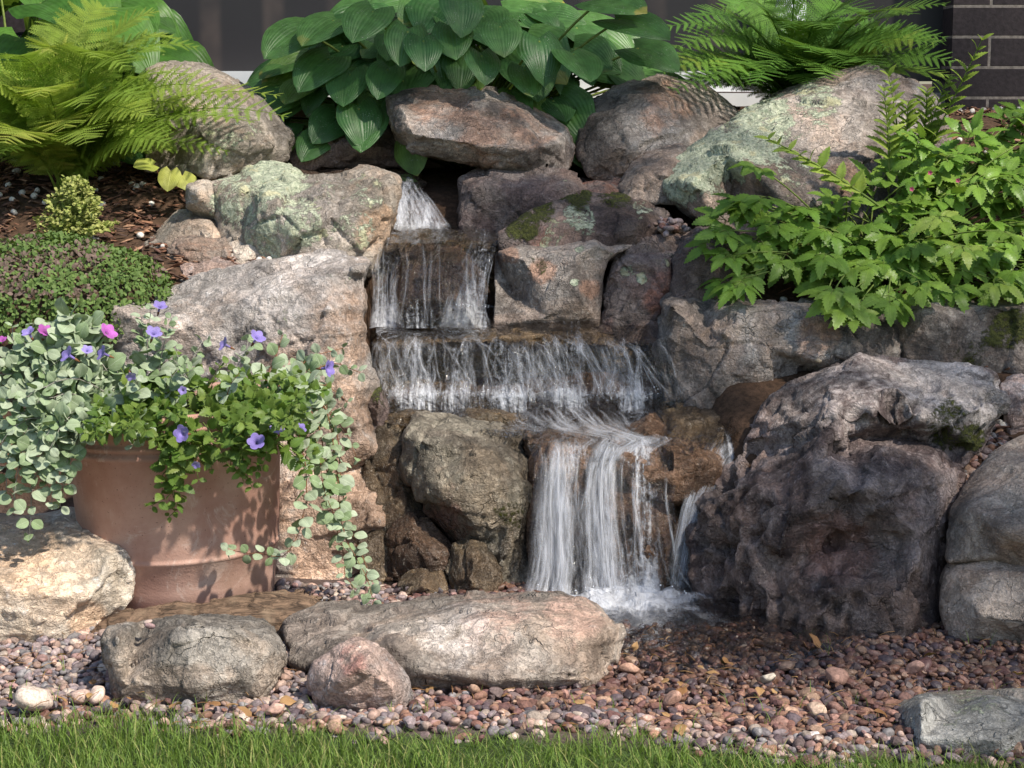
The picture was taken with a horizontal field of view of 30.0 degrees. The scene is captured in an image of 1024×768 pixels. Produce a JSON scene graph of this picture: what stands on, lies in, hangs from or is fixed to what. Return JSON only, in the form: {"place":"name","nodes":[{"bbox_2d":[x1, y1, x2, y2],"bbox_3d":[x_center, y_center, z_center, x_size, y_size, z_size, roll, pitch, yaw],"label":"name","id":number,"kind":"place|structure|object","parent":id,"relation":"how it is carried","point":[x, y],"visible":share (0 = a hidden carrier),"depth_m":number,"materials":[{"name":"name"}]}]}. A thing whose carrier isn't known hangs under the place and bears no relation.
{"place":"outdoors","nodes":[
{"label":"outdoors","id":0,"kind":"place"},
{"bbox_2d":[371,237,405,327],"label":"water","id":1,"kind":"structure","parent":0,"point":[391,316],"depth_m":5.04,"materials":[{"name":"white liquid"}]},
{"bbox_2d":[393,174,447,229],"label":"water","id":2,"kind":"structure","parent":0,"point":[401,217],"depth_m":5.42,"materials":[{"name":"white liquid"}]},
{"bbox_2d":[0,84,1023,767],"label":"ground","id":3,"kind":"structure","parent":0,"point":[736,406],"depth_m":4.91,"materials":[{"name":"brown wood"}]},
{"bbox_2d":[0,507,135,642],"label":"boulder","id":4,"kind":"object","parent":3,"relation":"on","point":[61,572],"visible":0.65,"depth_m":4.18,"materials":[{"name":"beige stone"}]},
{"bbox_2d":[32,174,119,237],"bbox_3d":[-1.191,-0.483,5.206,0.232,0.173,0.178,0,9,0],"label":"shrub","id":5,"kind":"object","parent":3,"relation":"on","point":[76,215],"visible":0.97,"depth_m":5.18,"materials":[{"name":"green plant"}]},
{"bbox_2d":[0,244,160,394],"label":"planted mound","id":6,"kind":"object","parent":3,"relation":"on","point":[75,257],"visible":0.16,"depth_m":4.85,"materials":[{"name":"plant"}]},
{"bbox_2d":[0,230,174,343],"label":"creeping groundcover","id":7,"kind":"object","parent":6,"relation":"on","point":[47,245],"visible":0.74,"depth_m":4.86,"materials":[{"name":"green plant"}]},
{"bbox_2d":[0,0,213,164],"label":"hosta","id":8,"kind":"object","parent":3,"relation":"on","point":[165,19],"visible":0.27,"depth_m":5.90,"materials":[{"name":"green plant"}]},
{"bbox_2d":[0,0,291,196],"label":"fern","id":9,"kind":"object","parent":3,"relation":"on","point":[60,124],"visible":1,"depth_m":5.46,"materials":[{"name":"green plant"}]},
{"bbox_2d":[133,158,196,193],"bbox_3d":[-0.981,-0.589,5.430,0.176,0.104,0.092,0,9,0],"label":"seedling","id":10,"kind":"object","parent":3,"relation":"on","point":[168,179],"visible":0.9,"depth_m":5.41,"materials":[{"name":"yellow plant"}]},
{"bbox_2d":[70,382,279,609],"bbox_3d":[-0.778,0.267,4.447,0.531,0.471,0.506,-2,9,0],"label":"terracotta pot","id":11,"kind":"object","parent":3,"relation":"on","point":[183,557],"visible":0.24,"depth_m":4.26,"materials":[{"name":"ceramic"}]},
{"bbox_2d":[0,297,262,542],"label":"trailing plant","id":12,"kind":"object","parent":11,"relation":"in","point":[45,423],"visible":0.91,"depth_m":4.18,"materials":[{"name":"green plant"}]},
{"bbox_2d":[0,300,334,522],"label":"torenia","id":13,"kind":"object","parent":11,"relation":"in","point":[258,416],"visible":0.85,"depth_m":4.15,"materials":[{"name":"green plant"}]},
{"bbox_2d":[216,330,381,604],"bbox_3d":[-0.471,0.184,4.345,0.370,0.570,0.421,0,9,0],"label":"trailing plant","id":14,"kind":"object","parent":11,"relation":"in","point":[326,487],"visible":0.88,"depth_m":4.32,"materials":[{"name":"green plant"}]},
{"bbox_2d":[144,209,220,249],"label":"bank stone","id":15,"kind":"object","parent":3,"relation":"on","point":[181,222],"visible":0.49,"depth_m":5.25,"materials":[{"name":"grey stone"}]},
{"bbox_2d":[100,614,286,706],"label":"edging stone","id":16,"kind":"object","parent":3,"relation":"on","point":[223,657],"visible":0.79,"depth_m":3.73,"materials":[{"name":"grey stone"}]},
{"bbox_2d":[145,623,154,628],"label":"loose stone","id":17,"kind":"object","parent":16,"relation":"on","point":[149,625],"visible":1,"depth_m":3.82,"materials":[{"name":"pink stone"}]},
{"bbox_2d":[166,235,232,263],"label":"bank stone","id":18,"kind":"object","parent":3,"relation":"on","point":[200,248],"visible":0.59,"depth_m":5.14,"materials":[{"name":"brown stone"}]},
{"bbox_2d":[91,589,330,640],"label":"flat stone","id":19,"kind":"object","parent":3,"relation":"on","point":[275,609],"visible":0.38,"depth_m":4.17,"materials":[{"name":"brown stone"}]},
{"bbox_2d":[180,255,245,276],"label":"bank stone","id":20,"kind":"object","parent":3,"relation":"on","point":[186,269],"visible":0.28,"depth_m":5.07,"materials":[{"name":"brown stone"}]},
{"bbox_2d":[144,60,294,179],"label":"boulder","id":21,"kind":"object","parent":3,"relation":"on","point":[264,138],"visible":0.61,"depth_m":5.62,"materials":[{"name":"grey stone"}]},
{"bbox_2d":[226,236,262,263],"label":"bank stone","id":22,"kind":"object","parent":3,"relation":"on","point":[246,252],"visible":0.38,"depth_m":5.14,"materials":[{"name":"beige stone"}]},
{"bbox_2d":[110,248,385,579],"bbox_3d":[-0.659,0.157,5.031,0.798,1.017,0.917,0,9,0],"label":"boulder","id":23,"kind":"object","parent":3,"relation":"on","point":[304,302],"visible":0.4,"depth_m":4.77,"materials":[{"name":"beige stone"}]},
{"bbox_2d":[357,419,422,587],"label":"wet rock","id":24,"kind":"object","parent":23,"relation":"on","point":[380,475],"visible":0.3,"depth_m":4.66,"materials":[{"name":"brown stone"}]},
{"bbox_2d":[265,703,284,714],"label":"loose stone","id":25,"kind":"object","parent":3,"relation":"on","point":[275,708],"visible":1,"depth_m":3.65,"materials":[{"name":"stone"}]},
{"bbox_2d":[185,160,401,277],"bbox_3d":[-0.615,-0.456,5.410,0.623,0.352,0.750,0,9,0],"label":"boulder","id":26,"kind":"object","parent":3,"relation":"on","point":[273,209],"visible":0.74,"depth_m":5.15,"materials":[{"name":"grey stone"}]},
{"bbox_2d":[288,125,402,170],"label":"boulder","id":27,"kind":"object","parent":3,"relation":"on","point":[342,152],"visible":0.31,"depth_m":5.77,"materials":[{"name":"brown stone"}]},
{"bbox_2d":[306,637,413,712],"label":"edging stone","id":28,"kind":"object","parent":3,"relation":"on","point":[356,674],"visible":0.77,"depth_m":3.65,"materials":[{"name":"pink stone"}]},
{"bbox_2d":[299,167,426,198],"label":"chute slab","id":29,"kind":"structure","parent":3,"relation":"on","point":[417,189],"depth_m":5.71,"materials":[{"name":"grey stone"}]},
{"bbox_2d":[368,382,390,428],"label":"wet rock","id":30,"kind":"object","parent":3,"relation":"on","point":[379,407],"visible":0.48,"depth_m":4.78,"materials":[{"name":"stone"}]},
{"bbox_2d":[385,509,451,581],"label":"wet rock","id":31,"kind":"object","parent":3,"relation":"on","point":[416,539],"visible":0.74,"depth_m":4.55,"materials":[{"name":"brown stone"}]},
{"bbox_2d":[396,567,448,595],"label":"wet rock","id":32,"kind":"object","parent":3,"relation":"on","point":[421,580],"visible":0.51,"depth_m":4.48,"materials":[{"name":"brown stone"}]},
{"bbox_2d":[375,224,498,291],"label":"ledge rock","id":33,"kind":"object","parent":3,"relation":"on","point":[483,258],"visible":0.17,"depth_m":5.27,"materials":[{"name":"grey stone"}]},
{"bbox_2d":[387,224,497,243],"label":"water","id":34,"kind":"structure","parent":33,"relation":"on","point":[456,228],"depth_m":5.29,"materials":[{"name":"white liquid"}]},
{"bbox_2d":[280,590,625,692],"bbox_3d":[-0.128,0.594,4.010,0.737,0.288,0.556,0,9,0],"label":"edging stone","id":35,"kind":"object","parent":3,"relation":"on","point":[544,640],"visible":0.66,"depth_m":3.85,"materials":[{"name":"grey stone"}]},
{"bbox_2d":[385,394,528,435],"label":"ledge rock","id":36,"kind":"object","parent":3,"relation":"on","point":[486,409],"visible":0.38,"depth_m":4.84,"materials":[{"name":"grey stone"}]},
{"bbox_2d":[245,0,685,175],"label":"hosta","id":37,"kind":"object","parent":3,"relation":"on","point":[358,61],"visible":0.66,"depth_m":5.75,"materials":[{"name":"green plant"}]},
{"bbox_2d":[445,537,503,591],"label":"wet rock","id":38,"kind":"object","parent":3,"relation":"on","point":[473,564],"visible":0.72,"depth_m":4.48,"materials":[{"name":"brown stone"}]},
{"bbox_2d":[386,84,575,170],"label":"boulder","id":39,"kind":"object","parent":3,"relation":"on","point":[487,127],"visible":0.84,"depth_m":5.53,"materials":[{"name":"stone"}]},
{"bbox_2d":[0,216,1023,767],"bbox_3d":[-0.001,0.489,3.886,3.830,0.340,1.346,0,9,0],"label":"gravel","id":40,"kind":"structure","parent":3,"relation":"on","point":[709,721],"depth_m":3.80,"materials":[{"name":"brown gravel"}]},
{"bbox_2d":[14,686,53,710],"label":"loose stone","id":41,"kind":"object","parent":40,"relation":"on","point":[31,696],"visible":0.96,"depth_m":3.66,"materials":[{"name":"beige stone"}]},
{"bbox_2d":[70,689,89,703],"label":"loose stone","id":42,"kind":"object","parent":40,"relation":"on","point":[75,694],"visible":0.89,"depth_m":3.72,"materials":[{"name":"beige stone"}]},
{"bbox_2d":[89,685,104,704],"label":"loose stone","id":43,"kind":"object","parent":40,"relation":"on","point":[95,697],"visible":0.97,"depth_m":3.72,"materials":[{"name":"white stone"}]},
{"bbox_2d":[398,411,532,582],"bbox_3d":[-0.106,0.308,4.741,0.346,0.476,0.510,0,9,0],"label":"boulder","id":44,"kind":"object","parent":40,"relation":"on","point":[461,479],"visible":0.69,"depth_m":4.55,"materials":[{"name":"grey stone"}]},
{"bbox_2d":[0,620,1023,735],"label":"leaf litter","id":45,"kind":"object","parent":40,"relation":"on","point":[286,700],"visible":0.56,"depth_m":3.74,"materials":[{"name":"brown plant"}]},
{"bbox_2d":[618,663,638,673],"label":"loose stone","id":46,"kind":"object","parent":40,"relation":"on","point":[631,668],"visible":1,"depth_m":3.89,"materials":[{"name":"stone"}]},
{"bbox_2d":[663,690,681,705],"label":"loose stone","id":47,"kind":"object","parent":40,"relation":"on","point":[672,697],"visible":1,"depth_m":3.70,"materials":[{"name":"brown stone"}]},
{"bbox_2d":[760,673,775,683],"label":"loose stone","id":48,"kind":"object","parent":40,"relation":"on","point":[768,678],"visible":1,"depth_m":3.82,"materials":[{"name":"white stone"}]},
{"bbox_2d":[810,731,819,735],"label":"loose stone","id":49,"kind":"object","parent":40,"relation":"on","point":[814,732],"visible":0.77,"depth_m":3.50,"materials":[{"name":"grey stone"}]},
{"bbox_2d":[807,702,826,716],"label":"loose stone","id":50,"kind":"object","parent":40,"relation":"on","point":[814,708],"visible":0.92,"depth_m":3.63,"materials":[{"name":"beige stone"}]},
{"bbox_2d":[825,666,848,685],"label":"loose stone","id":51,"kind":"object","parent":40,"relation":"on","point":[835,675],"visible":0.97,"depth_m":3.82,"materials":[{"name":"pink stone"}]},
{"bbox_2d":[905,660,924,673],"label":"loose stone","id":52,"kind":"object","parent":40,"relation":"on","point":[915,666],"visible":1,"depth_m":3.89,"materials":[{"name":"stone"}]},
{"bbox_2d":[0,0,1023,156],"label":"house","id":53,"kind":"structure","parent":3,"relation":"on","point":[227,35],"depth_m":6.73,"materials":[{"name":"brick"}]},
{"bbox_2d":[100,0,942,105],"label":"window","id":54,"kind":"structure","parent":53,"relation":"in","point":[231,32],"depth_m":6.74,"materials":[{"name":"white paint"}]},
{"bbox_2d":[370,317,654,395],"bbox_3d":[0.030,-0.037,5.263,0.834,0.318,0.700,0,9,0],"label":"ledge rock","id":55,"kind":"object","parent":3,"relation":"on","point":[435,366],"visible":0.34,"depth_m":4.98,"materials":[{"name":"grey stone"}]},
{"bbox_2d":[387,242,489,325],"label":"ledge rock","id":56,"kind":"object","parent":55,"relation":"on","point":[432,297],"visible":0.83,"depth_m":5.08,"materials":[{"name":"grey stone"}]},
{"bbox_2d":[396,228,480,327],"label":"water","id":57,"kind":"structure","parent":56,"relation":"on","point":[435,256],"depth_m":5.14,"materials":[{"name":"white liquid"}]},
{"bbox_2d":[441,231,496,327],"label":"water","id":58,"kind":"structure","parent":56,"relation":"on","point":[462,318],"depth_m":5.02,"materials":[{"name":"white liquid"}]},
{"bbox_2d":[598,250,674,334],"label":"boulder","id":59,"kind":"object","parent":55,"relation":"on","point":[636,286],"visible":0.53,"depth_m":5.05,"materials":[{"name":"stone"}]},
{"bbox_2d":[624,225,691,254],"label":"bank stone","id":60,"kind":"object","parent":59,"relation":"on","point":[658,243],"visible":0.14,"depth_m":5.14,"materials":[{"name":"grey stone"}]},
{"bbox_2d":[614,319,658,345],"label":"boulder","id":61,"kind":"object","parent":55,"relation":"on","point":[652,329],"visible":0.38,"depth_m":4.99,"materials":[{"name":"stone"}]},
{"bbox_2d":[456,167,586,236],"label":"boulder","id":62,"kind":"object","parent":3,"relation":"on","point":[496,200],"visible":0.59,"depth_m":5.38,"materials":[{"name":"grey stone"}]},
{"bbox_2d":[493,239,630,329],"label":"boulder","id":63,"kind":"object","parent":3,"relation":"on","point":[549,284],"visible":0.73,"depth_m":5.07,"materials":[{"name":"stone"}]},
{"bbox_2d":[496,190,671,262],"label":"boulder","id":64,"kind":"object","parent":3,"relation":"on","point":[613,218],"visible":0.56,"depth_m":5.19,"materials":[{"name":"stone"}]},
{"bbox_2d":[579,176,620,193],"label":"boulder","id":65,"kind":"object","parent":3,"relation":"on","point":[600,186],"visible":0.26,"depth_m":5.47,"materials":[{"name":"brown stone"}]},
{"bbox_2d":[524,424,692,612],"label":"waterfall","id":66,"kind":"object","parent":3,"relation":"on","point":[575,500],"visible":0.47,"depth_m":4.54,"materials":[{"name":"white liquid"}]},
{"bbox_2d":[621,412,667,441],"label":"ledge rock","id":67,"kind":"object","parent":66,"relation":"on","point":[650,425],"visible":0.82,"depth_m":4.68,"materials":[{"name":"brown stone"}]},
{"bbox_2d":[605,437,725,505],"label":"ledge rock","id":68,"kind":"object","parent":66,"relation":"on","point":[682,474],"visible":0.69,"depth_m":4.54,"materials":[{"name":"brown stone"}]},
{"bbox_2d":[618,143,686,205],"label":"boulder","id":69,"kind":"object","parent":3,"relation":"on","point":[645,175],"visible":0.5,"depth_m":5.41,"materials":[{"name":"grey stone"}]},
{"bbox_2d":[575,74,738,180],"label":"boulder","id":70,"kind":"object","parent":3,"relation":"on","point":[628,123],"visible":0.55,"depth_m":5.68,"materials":[{"name":"stone"}]},
{"bbox_2d":[656,397,683,422],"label":"ledge rock","id":71,"kind":"object","parent":3,"relation":"on","point":[677,405],"visible":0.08,"depth_m":4.84,"materials":[{"name":"brown stone"}]},
{"bbox_2d":[651,292,901,408],"bbox_3d":[0.710,-0.051,5.134,0.702,0.414,0.728,0,9,0],"label":"boulder","id":72,"kind":"object","parent":71,"relation":"on","point":[707,353],"depth_m":4.82,"materials":[{"name":"grey stone"}]},
{"bbox_2d":[669,226,754,299],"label":"boulder","id":73,"kind":"object","parent":72,"relation":"on","point":[689,278],"visible":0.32,"depth_m":5.02,"materials":[{"name":"grey stone"}]},
{"bbox_2d":[658,406,726,455],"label":"ledge rock","id":74,"kind":"object","parent":3,"relation":"on","point":[690,416],"visible":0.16,"depth_m":4.73,"materials":[{"name":"brown stone"}]},
{"bbox_2d":[662,64,951,246],"bbox_3d":[0.899,-0.663,5.818,0.881,0.620,1.324,1,9,6],"label":"boulder","id":75,"kind":"object","parent":3,"relation":"on","point":[838,115],"visible":0.52,"depth_m":5.43,"materials":[{"name":"grey stone"}]},
{"bbox_2d":[663,0,957,101],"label":"fern","id":76,"kind":"object","parent":3,"relation":"on","point":[794,51],"visible":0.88,"depth_m":5.98,"materials":[{"name":"green plant"}]},
{"bbox_2d":[681,352,1010,639],"bbox_3d":[0.830,0.328,4.632,0.860,0.786,1.045,0,9,0],"label":"boulder","id":77,"kind":"object","parent":3,"relation":"on","point":[830,508],"visible":0.88,"depth_m":4.33,"materials":[{"name":"grey stone"}]},
{"bbox_2d":[684,85,1023,332],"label":"astilbe","id":78,"kind":"object","parent":3,"relation":"on","point":[914,259],"visible":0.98,"depth_m":4.99,"materials":[{"name":"green plant"}]},
{"bbox_2d":[910,170,960,191],"bbox_3d":[1.098,-0.527,4.957,0.132,0.056,0.004,0,9,0],"label":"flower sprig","id":79,"kind":"object","parent":78,"relation":"attached to","point":[930,172],"visible":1,"depth_m":4.96,"materials":[{"name":"pink plant"}]},
{"bbox_2d":[877,33,993,197],"bbox_3d":[1.159,-0.714,5.285,0.359,0.502,0.414,0,9,0],"label":"fern","id":80,"kind":"object","parent":3,"relation":"on","point":[931,128],"visible":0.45,"depth_m":5.26,"materials":[{"name":"green plant"}]},
{"bbox_2d":[894,297,1023,373],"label":"boulder","id":81,"kind":"object","parent":3,"relation":"on","point":[991,337],"depth_m":4.84,"materials":[{"name":"grey stone"}]},
{"bbox_2d":[898,688,1023,756],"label":"edging stone","id":82,"kind":"object","parent":3,"relation":"on","point":[988,722],"visible":0.62,"depth_m":3.50,"materials":[{"name":"grey stone"}]},
{"bbox_2d":[939,560,1023,644],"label":"boulder","id":83,"kind":"object","parent":3,"relation":"on","point":[978,600],"visible":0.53,"depth_m":4.12,"materials":[{"name":"grey stone"}]},
{"bbox_2d":[945,435,1023,565],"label":"boulder","id":84,"kind":"object","parent":83,"relation":"on","point":[986,517],"visible":0.98,"depth_m":4.20,"materials":[{"name":"grey stone"}]},
{"bbox_2d":[999,373,1023,434],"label":"boulder","id":85,"kind":"object","parent":3,"relation":"on","point":[1012,386],"visible":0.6,"depth_m":4.64,"materials":[{"name":"grey stone"}]},
{"bbox_2d":[0,628,1023,767],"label":"grass","id":86,"kind":"structure","parent":0,"point":[148,750],"depth_m":3.41,"materials":[{"name":"green plant"}]},
{"bbox_2d":[376,303,655,412],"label":"water","id":87,"kind":"structure","parent":0,"point":[505,397],"depth_m":4.86,"materials":[{"name":"white liquid"}]},
{"bbox_2d":[709,434,733,460],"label":"water","id":88,"kind":"structure","parent":0,"point":[730,446],"depth_m":4.64,"materials":[{"name":"white liquid"}]},
{"bbox_2d":[566,581,922,673],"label":"water","id":89,"kind":"structure","parent":0,"point":[604,598],"depth_m":4.27,"materials":[{"name":"white liquid"}]},
{"bbox_2d":[395,215,686,612],"bbox_3d":[0.017,0.026,4.869,0.589,0.822,1.386,-6,11,-35],"label":"water spray","id":90,"kind":"object","parent":89,"relation":"on","point":[545,392],"visible":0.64,"depth_m":4.84,"materials":[{"name":"white liquid"}]},
{"bbox_2d":[386,388,735,645],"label":"water","id":91,"kind":"structure","parent":89,"relation":"on","point":[647,582],"depth_m":4.66,"materials":[{"name":"white liquid"}]},
{"bbox_2d":[919,81,931,83],"label":"sky","id":92,"kind":"structure","parent":0,"point":[920,82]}
]}

